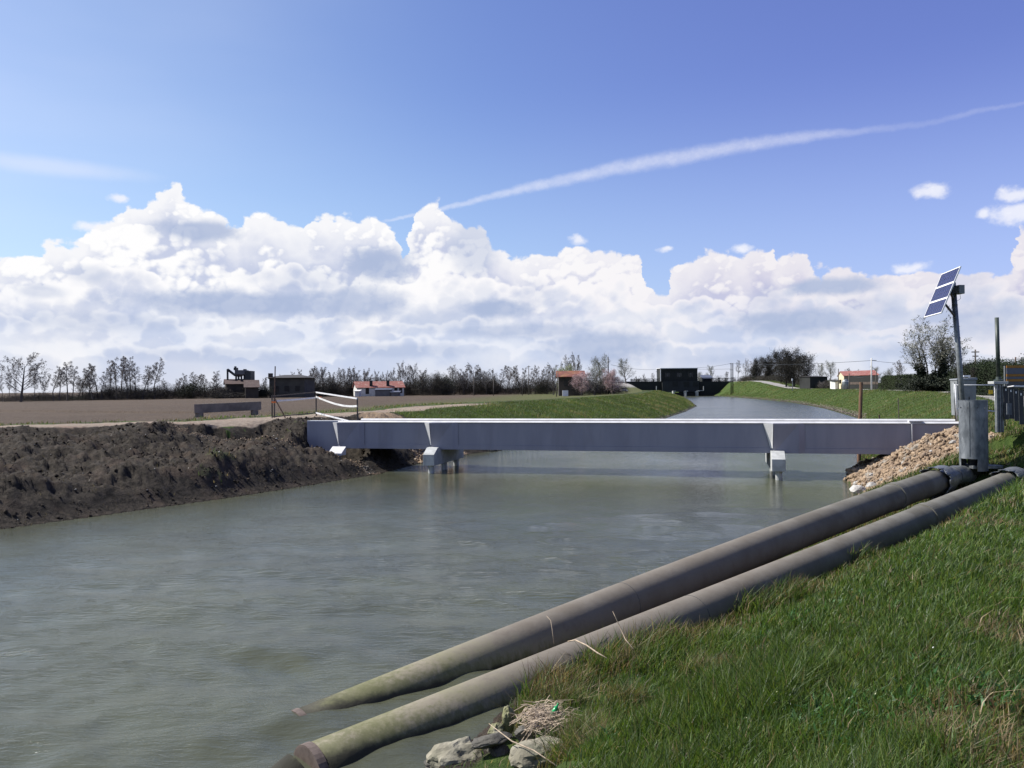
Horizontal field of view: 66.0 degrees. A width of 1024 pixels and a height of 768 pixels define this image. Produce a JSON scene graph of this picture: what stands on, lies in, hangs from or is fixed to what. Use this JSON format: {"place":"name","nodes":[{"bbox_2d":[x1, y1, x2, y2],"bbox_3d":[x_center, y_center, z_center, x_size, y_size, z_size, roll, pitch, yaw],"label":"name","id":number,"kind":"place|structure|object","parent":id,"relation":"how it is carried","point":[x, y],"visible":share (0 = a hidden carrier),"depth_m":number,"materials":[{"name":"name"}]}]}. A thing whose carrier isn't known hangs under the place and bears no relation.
{"place":"outdoors","nodes":[
{"label":"outdoors","id":0,"kind":"place"},
{"bbox_2d":[0,412,488,528],"bbox_3d":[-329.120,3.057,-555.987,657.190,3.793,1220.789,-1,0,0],"label":"soil bank","id":1,"kind":"structure","parent":0,"point":[135,476],"depth_m":31.11,"materials":[{"name":"soil"}]},
{"bbox_2d":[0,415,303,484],"bbox_3d":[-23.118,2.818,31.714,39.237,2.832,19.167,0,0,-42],"label":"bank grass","id":2,"kind":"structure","parent":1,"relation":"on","point":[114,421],"depth_m":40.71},
{"bbox_2d":[0,416,413,528],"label":"soil clods","id":3,"kind":"object","parent":1,"relation":"on","point":[90,472],"visible":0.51,"depth_m":33.07,"materials":[{"name":"soil"}]},
{"bbox_2d":[0,417,419,524],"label":"dead roots","id":4,"kind":"object","parent":1,"relation":"on","point":[174,459],"visible":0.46,"depth_m":32.93,"materials":[{"name":"brown plant"}]},
{"bbox_2d":[159,420,380,474],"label":"ridge gravel","id":5,"kind":"structure","parent":1,"relation":"on","point":[278,441],"depth_m":37.78,"materials":[{"name":"gravel"}]},
{"bbox_2d":[271,392,357,420],"bbox_3d":[-11.000,1.409,46.108,5.515,1.918,3.432,-1,0,38],"label":"barrier frame","id":6,"kind":"object","parent":1,"relation":"on","point":[274,401],"visible":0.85,"depth_m":46.97,"materials":[{"name":"white metal"}]},
{"bbox_2d":[307,420,342,458],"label":"wing wall","id":7,"kind":"structure","parent":1,"relation":"on","point":[320,433],"depth_m":39.88,"materials":[{"name":"grey paint"}]},
{"bbox_2d":[0,383,634,427],"bbox_3d":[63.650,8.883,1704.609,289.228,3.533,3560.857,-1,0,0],"label":"dirt path","id":8,"kind":"structure","parent":0,"point":[244,422],"depth_m":42.52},
{"bbox_2d":[617,359,634,383],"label":"budding tree","id":9,"kind":"object","parent":8,"relation":"on","point":[623,373],"visible":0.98,"depth_m":289.88,"materials":[{"name":"grey plant"}]},
{"bbox_2d":[0,387,646,424],"bbox_3d":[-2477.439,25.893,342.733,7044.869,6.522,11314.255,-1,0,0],"label":"field","id":10,"kind":"structure","parent":0,"point":[62,411],"depth_m":92.50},
{"bbox_2d":[0,352,50,401],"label":"bare tree","id":11,"kind":"object","parent":10,"relation":"on","point":[33,369],"visible":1,"depth_m":148.16,"materials":[{"name":"grey plant"}]},
{"bbox_2d":[50,368,64,400],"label":"bare tree","id":12,"kind":"object","parent":10,"relation":"on","point":[55,383],"visible":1,"depth_m":158.79,"materials":[{"name":"grey plant"}]},
{"bbox_2d":[0,390,118,401],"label":"undergrowth","id":13,"kind":"object","parent":10,"relation":"on","point":[95,395],"visible":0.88,"depth_m":163.06,"materials":[{"name":"plant"}]},
{"bbox_2d":[61,361,73,400],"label":"bare tree","id":14,"kind":"object","parent":10,"relation":"on","point":[65,373],"visible":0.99,"depth_m":160.56,"materials":[{"name":"grey plant"}]},
{"bbox_2d":[68,365,79,400],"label":"bare tree","id":15,"kind":"object","parent":10,"relation":"on","point":[73,377],"visible":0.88,"depth_m":165.94,"materials":[{"name":"grey plant"}]},
{"bbox_2d":[76,366,95,397],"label":"bare tree","id":16,"kind":"object","parent":10,"relation":"on","point":[88,374],"visible":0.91,"depth_m":168.43,"materials":[{"name":"grey plant"}]},
{"bbox_2d":[82,369,95,399],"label":"tall bare tree","id":17,"kind":"object","parent":10,"relation":"on","point":[91,378],"visible":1,"depth_m":166.99,"materials":[{"name":"grey plant"}]},
{"bbox_2d":[107,358,122,399],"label":"tall bare tree","id":18,"kind":"object","parent":10,"relation":"on","point":[114,373],"visible":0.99,"depth_m":169.58,"materials":[{"name":"grey plant"}]},
{"bbox_2d":[119,362,130,399],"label":"tall bare tree","id":19,"kind":"object","parent":10,"relation":"on","point":[125,373],"visible":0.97,"depth_m":172.37,"materials":[{"name":"grey plant"}]},
{"bbox_2d":[124,356,137,398],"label":"tall bare tree","id":20,"kind":"object","parent":10,"relation":"on","point":[129,362],"visible":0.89,"depth_m":175.88,"materials":[{"name":"grey plant"}]},
{"bbox_2d":[130,363,141,385],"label":"tall bare tree","id":21,"kind":"object","parent":10,"relation":"on","point":[134,370],"visible":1,"depth_m":176.70,"materials":[{"name":"grey plant"}]},
{"bbox_2d":[141,364,157,396],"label":"tall bare tree","id":22,"kind":"object","parent":10,"relation":"on","point":[152,372],"visible":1,"depth_m":175.87,"materials":[{"name":"grey plant"}]},
{"bbox_2d":[151,357,164,398],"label":"tall bare tree","id":23,"kind":"object","parent":10,"relation":"on","point":[160,369],"visible":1,"depth_m":177.82,"materials":[{"name":"grey plant"}]},
{"bbox_2d":[95,380,225,399],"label":"undergrowth","id":24,"kind":"object","parent":10,"relation":"on","point":[188,391],"visible":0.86,"depth_m":179.75,"materials":[{"name":"plant"}]},
{"bbox_2d":[194,401,260,417],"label":"parapet beam","id":25,"kind":"structure","parent":10,"relation":"on","point":[200,410],"depth_m":58.89,"materials":[{"name":"concrete"}]},
{"bbox_2d":[223,379,244,397],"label":"barn","id":26,"kind":"structure","parent":10,"relation":"on","point":[234,384],"depth_m":186.00,"materials":[{"name":"wood"}]},
{"bbox_2d":[204,383,277,398],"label":"undergrowth","id":27,"kind":"object","parent":10,"relation":"on","point":[263,391],"visible":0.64,"depth_m":183.54,"materials":[{"name":"plant"}]},
{"bbox_2d":[227,366,254,379],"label":"grain dryer","id":28,"kind":"object","parent":10,"relation":"on","point":[246,374],"visible":0.66,"depth_m":188.83,"materials":[{"name":"grey paint"}]},
{"bbox_2d":[243,380,259,397],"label":"barn","id":29,"kind":"structure","parent":10,"relation":"on","point":[251,387],"depth_m":182.00,"materials":[{"name":"wood"}]},
{"bbox_2d":[267,373,315,397],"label":"barn","id":30,"kind":"structure","parent":10,"relation":"on","point":[289,384],"depth_m":190.00,"materials":[{"name":"grey paint"}]},
{"bbox_2d":[314,366,325,388],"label":"bare tree","id":31,"kind":"object","parent":10,"relation":"on","point":[320,376],"visible":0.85,"depth_m":212.08,"materials":[{"name":"grey plant"}]},
{"bbox_2d":[193,402,465,418],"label":"bank grass","id":32,"kind":"structure","parent":10,"relation":"on","point":[410,404],"depth_m":57.83,"materials":[{"name":"plant"}]},
{"bbox_2d":[315,377,360,395],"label":"undergrowth","id":33,"kind":"object","parent":10,"relation":"on","point":[336,388],"visible":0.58,"depth_m":211.66,"materials":[{"name":"plant"}]},
{"bbox_2d":[352,380,405,395],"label":"farmhouse","id":34,"kind":"object","parent":10,"relation":"on","point":[366,388],"visible":0.78,"depth_m":205.30,"materials":[{"name":"red ceramic"}]},
{"bbox_2d":[374,388,392,395],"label":"shed","id":35,"kind":"structure","parent":10,"relation":"on","point":[382,391],"depth_m":200.99,"materials":[{"name":"grey paint"}]},
{"bbox_2d":[411,370,459,395],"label":"undergrowth","id":36,"kind":"object","parent":10,"relation":"on","point":[437,386],"visible":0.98,"depth_m":213.14,"materials":[{"name":"plant"}]},
{"bbox_2d":[446,364,458,394],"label":"bare tree","id":37,"kind":"object","parent":10,"relation":"on","point":[453,375],"visible":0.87,"depth_m":221.87,"materials":[{"name":"grey plant"}]},
{"bbox_2d":[368,374,557,394],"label":"undergrowth","id":38,"kind":"object","parent":10,"relation":"on","point":[478,387],"visible":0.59,"depth_m":223.11,"materials":[{"name":"plant"}]},
{"bbox_2d":[457,367,470,394],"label":"bare tree","id":39,"kind":"object","parent":10,"relation":"on","point":[463,376],"visible":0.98,"depth_m":221.29,"materials":[{"name":"grey plant"}]},
{"bbox_2d":[464,362,482,394],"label":"bare tree","id":40,"kind":"object","parent":10,"relation":"on","point":[473,373],"visible":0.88,"depth_m":227.81,"materials":[{"name":"grey plant"}]},
{"bbox_2d":[544,362,557,394],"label":"bare tree","id":41,"kind":"object","parent":10,"relation":"on","point":[552,375],"visible":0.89,"depth_m":200.04,"materials":[{"name":"grey plant"}]},
{"bbox_2d":[556,371,584,395],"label":"farmhouse","id":42,"kind":"object","parent":10,"relation":"on","point":[565,378],"visible":0.71,"depth_m":169.47,"materials":[{"name":"brown brick"}]},
{"bbox_2d":[571,371,591,395],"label":"blossom tree","id":43,"kind":"object","parent":10,"relation":"on","point":[582,381],"visible":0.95,"depth_m":158.05,"materials":[{"name":"pink plant"}]},
{"bbox_2d":[583,373,605,394],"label":"budding tree","id":44,"kind":"object","parent":10,"relation":"on","point":[591,385],"visible":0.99,"depth_m":155.91,"materials":[{"name":"brown plant"}]},
{"bbox_2d":[587,363,606,388],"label":"budding tree","id":45,"kind":"object","parent":10,"relation":"on","point":[599,372],"visible":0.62,"depth_m":171.64,"materials":[{"name":"grey plant"}]},
{"bbox_2d":[571,380,631,394],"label":"undergrowth","id":46,"kind":"object","parent":10,"relation":"on","point":[605,391],"visible":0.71,"depth_m":170.99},
{"bbox_2d":[591,352,613,384],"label":"budding tree","id":47,"kind":"object","parent":10,"relation":"on","point":[595,363],"visible":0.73,"depth_m":195.73,"materials":[{"name":"grey plant"}]},
{"bbox_2d":[601,368,625,393],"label":"blossom tree","id":48,"kind":"object","parent":10,"relation":"on","point":[612,378],"visible":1,"depth_m":165.90,"materials":[{"name":"pink plant"}]},
{"bbox_2d":[554,373,740,390],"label":"woods","id":49,"kind":"object","parent":10,"relation":"on","point":[656,380],"visible":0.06,"depth_m":382.48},
{"bbox_2d":[0,396,856,767],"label":"canal water","id":50,"kind":"structure","parent":0,"point":[230,632],"depth_m":16.48,"materials":[{"name":"liquid"}]},
{"bbox_2d":[329,418,958,479],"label":"bridge","id":51,"kind":"structure","parent":50,"relation":"in","point":[442,442],"depth_m":35.87,"materials":[{"name":"grey paint"}]},
{"bbox_2d":[857,382,862,461],"bbox_3d":[17.461,2.235,39.592,0.369,4.653,0.194,-1,0,0],"label":"wooden post","id":52,"kind":"object","parent":50,"relation":"in","point":[860,407],"visible":0.34,"depth_m":39.53,"materials":[{"name":"brown wood"}]},
{"bbox_2d":[28,392,856,525],"bbox_3d":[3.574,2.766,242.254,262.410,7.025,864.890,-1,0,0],"label":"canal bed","id":53,"kind":"object","parent":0,"point":[473,453],"depth_m":32.57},
{"bbox_2d":[323,390,694,418],"bbox_3d":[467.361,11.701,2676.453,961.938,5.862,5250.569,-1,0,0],"label":"grass bank","id":54,"kind":"structure","parent":0,"point":[504,412],"depth_m":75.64,"materials":[{"name":"plant"}]},
{"bbox_2d":[488,398,695,451],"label":"shore stones","id":55,"kind":"object","parent":54,"relation":"on","point":[670,415],"visible":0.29,"depth_m":111.09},
{"bbox_2d":[0,0,1023,392],"label":"sky","id":56,"kind":"structure","parent":0,"point":[204,187],"materials":[{"name":"blue"}]},
{"bbox_2d":[360,412,990,485],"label":"gravel bank","id":57,"kind":"structure","parent":0,"point":[377,415],"depth_m":43.76,"materials":[{"name":"gravel"}]},
{"bbox_2d":[409,449,467,463],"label":"gravel","id":58,"kind":"structure","parent":57,"relation":"on","point":[420,460],"depth_m":43.52,"materials":[{"name":"gravel"}]},
{"bbox_2d":[849,485,865,494],"bbox_3d":[12.383,3.799,28.204,0.560,0.370,0.421,-1,0,6],"label":"boulder","id":59,"kind":"object","parent":57,"relation":"on","point":[854,488],"visible":0.75,"depth_m":28.08,"materials":[{"name":"grey stone"}]},
{"bbox_2d":[843,421,1000,494],"bbox_3d":[15.946,2.861,31.442,5.044,2.510,11.438,-1,0,20],"label":"stone heap","id":60,"kind":"object","parent":57,"relation":"on","point":[880,461],"visible":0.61,"depth_m":30.10,"materials":[{"name":"stone"}]},
{"bbox_2d":[439,381,1023,767],"bbox_3d":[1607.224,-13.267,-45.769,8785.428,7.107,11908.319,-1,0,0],"label":"grassy ground","id":61,"kind":"structure","parent":0,"point":[1014,440],"depth_m":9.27,"materials":[{"name":"plant"}]},
{"bbox_2d":[426,736,483,767],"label":"rock","id":62,"kind":"object","parent":61,"relation":"on","point":[442,754],"visible":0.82,"depth_m":8.19,"materials":[{"name":"stone"}]},
{"bbox_2d":[487,722,503,734],"bbox_3d":[-0.175,3.776,8.575,0.178,0.168,0.169,-1,0,11],"label":"rock","id":63,"kind":"object","parent":61,"relation":"on","point":[498,726],"visible":0.61,"depth_m":8.55,"materials":[{"name":"stone"}]},
{"bbox_2d":[487,743,509,756],"bbox_3d":[-0.143,3.904,8.280,0.358,0.271,0.329,-5,4,33],"label":"rock","id":64,"kind":"object","parent":61,"relation":"on","point":[501,749],"visible":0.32,"depth_m":8.20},
{"bbox_2d":[471,732,512,748],"bbox_3d":[-0.204,3.735,8.244,0.486,0.120,0.194,-4,6,-22],"label":"rock","id":65,"kind":"object","parent":64,"relation":"on","point":[490,740],"visible":0.98,"depth_m":8.19,"materials":[{"name":"stone"}]},
{"bbox_2d":[502,705,514,733],"bbox_3d":[-0.042,3.714,8.691,0.142,0.355,0.145,-2,5,-6],"label":"rock","id":66,"kind":"object","parent":61,"relation":"on","point":[507,719],"visible":0.77,"depth_m":8.65,"materials":[{"name":"stone"}]},
{"bbox_2d":[514,725,534,741],"bbox_3d":[0.140,3.684,8.333,0.227,0.160,0.187,-1,0,3],"label":"rock","id":67,"kind":"object","parent":61,"relation":"on","point":[519,730],"visible":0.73,"depth_m":8.25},
{"bbox_2d":[485,683,575,730],"bbox_3d":[0.289,3.709,9.009,1.001,0.504,1.094,0,0,-28],"label":"grass tuft","id":68,"kind":"object","parent":61,"relation":"on","point":[522,708],"visible":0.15,"depth_m":9.09,"materials":[{"name":"plant"}]},
{"bbox_2d":[509,736,562,767],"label":"rock","id":69,"kind":"object","parent":61,"relation":"on","point":[521,758],"visible":0.52,"depth_m":7.84,"materials":[{"name":"stone"}]},
{"bbox_2d":[490,724,556,766],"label":"reed stalk","id":70,"kind":"object","parent":69,"relation":"on","point":[525,746],"visible":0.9,"depth_m":7.84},
{"bbox_2d":[509,695,582,741],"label":"reed litter","id":71,"kind":"object","parent":61,"relation":"on","point":[535,716],"visible":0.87,"depth_m":8.48,"materials":[{"name":"plant"}]},
{"bbox_2d":[526,704,611,767],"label":"grass tuft","id":72,"kind":"object","parent":61,"relation":"on","point":[556,752],"visible":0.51,"depth_m":7.76,"materials":[{"name":"plant"}]},
{"bbox_2d":[534,671,606,709],"bbox_3d":[0.702,3.697,9.403,1.053,0.458,0.988,0,0,-31],"label":"grass tuft","id":73,"kind":"object","parent":61,"relation":"on","point":[573,693],"visible":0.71,"depth_m":9.38,"materials":[{"name":"plant"}]},
{"bbox_2d":[544,697,628,741],"bbox_3d":[0.794,3.565,8.154,1.118,0.554,1.218,-1,0,0],"label":"grass tuft","id":74,"kind":"object","parent":61,"relation":"on","point":[580,718],"visible":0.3,"depth_m":8.23,"materials":[{"name":"plant"}]},
{"bbox_2d":[544,705,629,764],"bbox_3d":[0.758,3.223,6.860,1.141,1.024,1.223,0,0,-37],"label":"grass tuft","id":75,"kind":"object","parent":61,"relation":"on","point":[581,737],"visible":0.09,"depth_m":6.97,"materials":[{"name":"plant"}]},
{"bbox_2d":[558,700,626,746],"bbox_3d":[0.931,3.457,7.873,1.030,0.508,1.144,-1,0,40],"label":"grass tuft","id":76,"kind":"object","parent":61,"relation":"on","point":[610,722],"visible":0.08,"depth_m":7.95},
{"bbox_2d":[597,673,669,710],"bbox_3d":[1.406,3.594,9.191,1.065,0.406,1.056,-1,0,0],"label":"grass tuft","id":77,"kind":"object","parent":61,"relation":"on","point":[626,693],"visible":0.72,"depth_m":9.22,"materials":[{"name":"plant"}]},
{"bbox_2d":[291,465,976,715],"bbox_3d":[5.840,3.881,17.192,25.689,2.785,0.961,0,0,-43],"label":"pipe","id":78,"kind":"object","parent":61,"relation":"on","point":[573,619],"visible":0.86,"depth_m":13.72,"materials":[{"name":"concrete"}]},
{"bbox_2d":[271,467,1023,767],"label":"pipe","id":79,"kind":"object","parent":61,"relation":"on","point":[455,704],"visible":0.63,"depth_m":11.94,"materials":[{"name":"concrete"}]},
{"bbox_2d":[627,368,730,395],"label":"pumping station","id":80,"kind":"object","parent":61,"relation":"on","point":[682,381],"visible":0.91,"depth_m":336.03,"materials":[{"name":"black paint"}]},
{"bbox_2d":[662,644,722,678],"bbox_3d":[2.500,3.563,10.103,1.091,0.451,1.028,-1,0,37],"label":"grass tuft","id":81,"kind":"object","parent":61,"relation":"on","point":[700,660],"visible":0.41,"depth_m":10.12,"materials":[{"name":"plant"}]},
{"bbox_2d":[460,469,1023,767],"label":"dry stems","id":82,"kind":"object","parent":61,"relation":"on","point":[999,709],"visible":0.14,"depth_m":4.01,"materials":[{"name":"beige plant"}]},
{"bbox_2d":[750,357,764,376],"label":"tree","id":83,"kind":"object","parent":61,"relation":"on","point":[756,366],"visible":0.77,"depth_m":334.42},
{"bbox_2d":[755,354,774,375],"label":"tree","id":84,"kind":"object","parent":61,"relation":"on","point":[764,362],"visible":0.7,"depth_m":299.09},
{"bbox_2d":[766,347,787,382],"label":"tree","id":85,"kind":"object","parent":61,"relation":"on","point":[777,358],"visible":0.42,"depth_m":269.34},
{"bbox_2d":[536,520,1023,767],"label":"broad weeds","id":86,"kind":"object","parent":61,"relation":"on","point":[972,697],"visible":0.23,"depth_m":4.16,"materials":[{"name":"green plant"}]},
{"bbox_2d":[771,358,798,386],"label":"tree","id":87,"kind":"object","parent":61,"relation":"on","point":[782,373],"visible":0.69,"depth_m":245.79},
{"bbox_2d":[739,372,837,388],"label":"undergrowth","id":88,"kind":"object","parent":61,"relation":"on","point":[772,378],"visible":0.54,"depth_m":292.85,"materials":[{"name":"plant"}]},
{"bbox_2d":[776,347,813,386],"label":"tree","id":89,"kind":"object","parent":61,"relation":"on","point":[786,355],"visible":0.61,"depth_m":244.03,"materials":[{"name":"plant"}]},
{"bbox_2d":[728,395,866,418],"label":"shore stones","id":90,"kind":"object","parent":61,"relation":"on","point":[841,410],"visible":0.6,"depth_m":134.75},
{"bbox_2d":[791,351,817,383],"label":"tree","id":91,"kind":"object","parent":61,"relation":"on","point":[805,372],"visible":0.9,"depth_m":229.88,"materials":[{"name":"plant"}]},
{"bbox_2d":[800,376,826,388],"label":"shed","id":92,"kind":"structure","parent":61,"relation":"on","point":[810,382],"depth_m":222.39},
{"bbox_2d":[824,360,836,377],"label":"budding tree","id":93,"kind":"object","parent":61,"relation":"on","point":[831,365],"visible":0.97,"depth_m":261.46,"materials":[{"name":"grey plant"}]},
{"bbox_2d":[720,380,994,459],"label":"grass","id":94,"kind":"structure","parent":61,"relation":"on","point":[915,399],"depth_m":107.85,"materials":[{"name":"plant"}]},
{"bbox_2d":[837,370,878,388],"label":"farmhouse","id":95,"kind":"object","parent":61,"relation":"on","point":[856,380],"visible":0.68,"depth_m":178.04,"materials":[{"name":"beige paint"}]},
{"bbox_2d":[850,384,877,388],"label":"barn door","id":96,"kind":"structure","parent":95,"relation":"in","point":[865,386],"depth_m":175.21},
{"bbox_2d":[879,373,916,389],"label":"hedge","id":97,"kind":"object","parent":61,"relation":"on","point":[886,381],"visible":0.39,"depth_m":135.85,"materials":[{"name":"green plant"}]},
{"bbox_2d":[889,373,949,390],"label":"undergrowth","id":98,"kind":"object","parent":61,"relation":"on","point":[905,380],"visible":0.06,"depth_m":109.05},
{"bbox_2d":[896,314,971,391],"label":"ivy tree","id":99,"kind":"object","parent":61,"relation":"on","point":[934,380],"visible":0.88,"depth_m":98.71,"materials":[{"name":"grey plant"}]},
{"bbox_2d":[924,266,964,399],"bbox_3d":[14.206,-0.370,25.241,1.423,6.531,1.967,-1,0,11],"label":"solar panel pole","id":100,"kind":"object","parent":61,"relation":"on","point":[946,287],"visible":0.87,"depth_m":25.41,"materials":[{"name":"metal"}]},
{"bbox_2d":[949,375,977,414],"bbox_3d":[20.039,0.502,34.998,0.920,1.775,0.620,-1,0,0],"label":"electrical cabinet","id":101,"kind":"object","parent":61,"relation":"on","point":[970,392],"visible":0.48,"depth_m":34.74,"materials":[{"name":"metal"}]},
{"bbox_2d":[953,382,994,420],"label":"tube gate","id":102,"kind":"structure","parent":61,"relation":"on","point":[956,401],"depth_m":30.99,"materials":[{"name":"metal"}]},
{"bbox_2d":[931,420,1023,487],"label":"tall weeds","id":103,"kind":"object","parent":61,"relation":"on","point":[998,453],"visible":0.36,"depth_m":25.60,"materials":[{"name":"green plant"}]},
{"bbox_2d":[958,400,1002,474],"bbox_3d":[14.802,1.683,25.035,1.167,2.358,0.912,-1,0,0],"label":"steel cylinder","id":104,"kind":"object","parent":61,"relation":"on","point":[973,434],"visible":0.94,"depth_m":24.67,"materials":[{"name":"metal"}]},
{"bbox_2d":[946,353,1023,395],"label":"hedge","id":105,"kind":"object","parent":61,"relation":"on","point":[986,370],"visible":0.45,"depth_m":61.39,"materials":[{"name":"plant"}]},
{"bbox_2d":[988,317,1007,431],"bbox_3d":[16.048,-0.303,26.002,0.520,3.785,0.340,-1,0,0],"label":"green pole","id":106,"kind":"object","parent":61,"relation":"on","point":[1000,420],"visible":1,"depth_m":25.94,"materials":[{"name":"metal"}]},
{"bbox_2d":[1004,385,1023,424],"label":"steel board rack","id":107,"kind":"object","parent":61,"relation":"on","point":[1014,404],"visible":1,"depth_m":24.73,"materials":[{"name":"metal"}]},
{"bbox_2d":[1004,365,1023,387],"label":"notice board","id":108,"kind":"object","parent":61,"relation":"on","point":[1013,374],"visible":0.78,"depth_m":35.99,"materials":[{"name":"metal"}]},
{"bbox_2d":[734,381,1023,399],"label":"road","id":109,"kind":"structure","parent":0,"point":[790,387],"depth_m":246.73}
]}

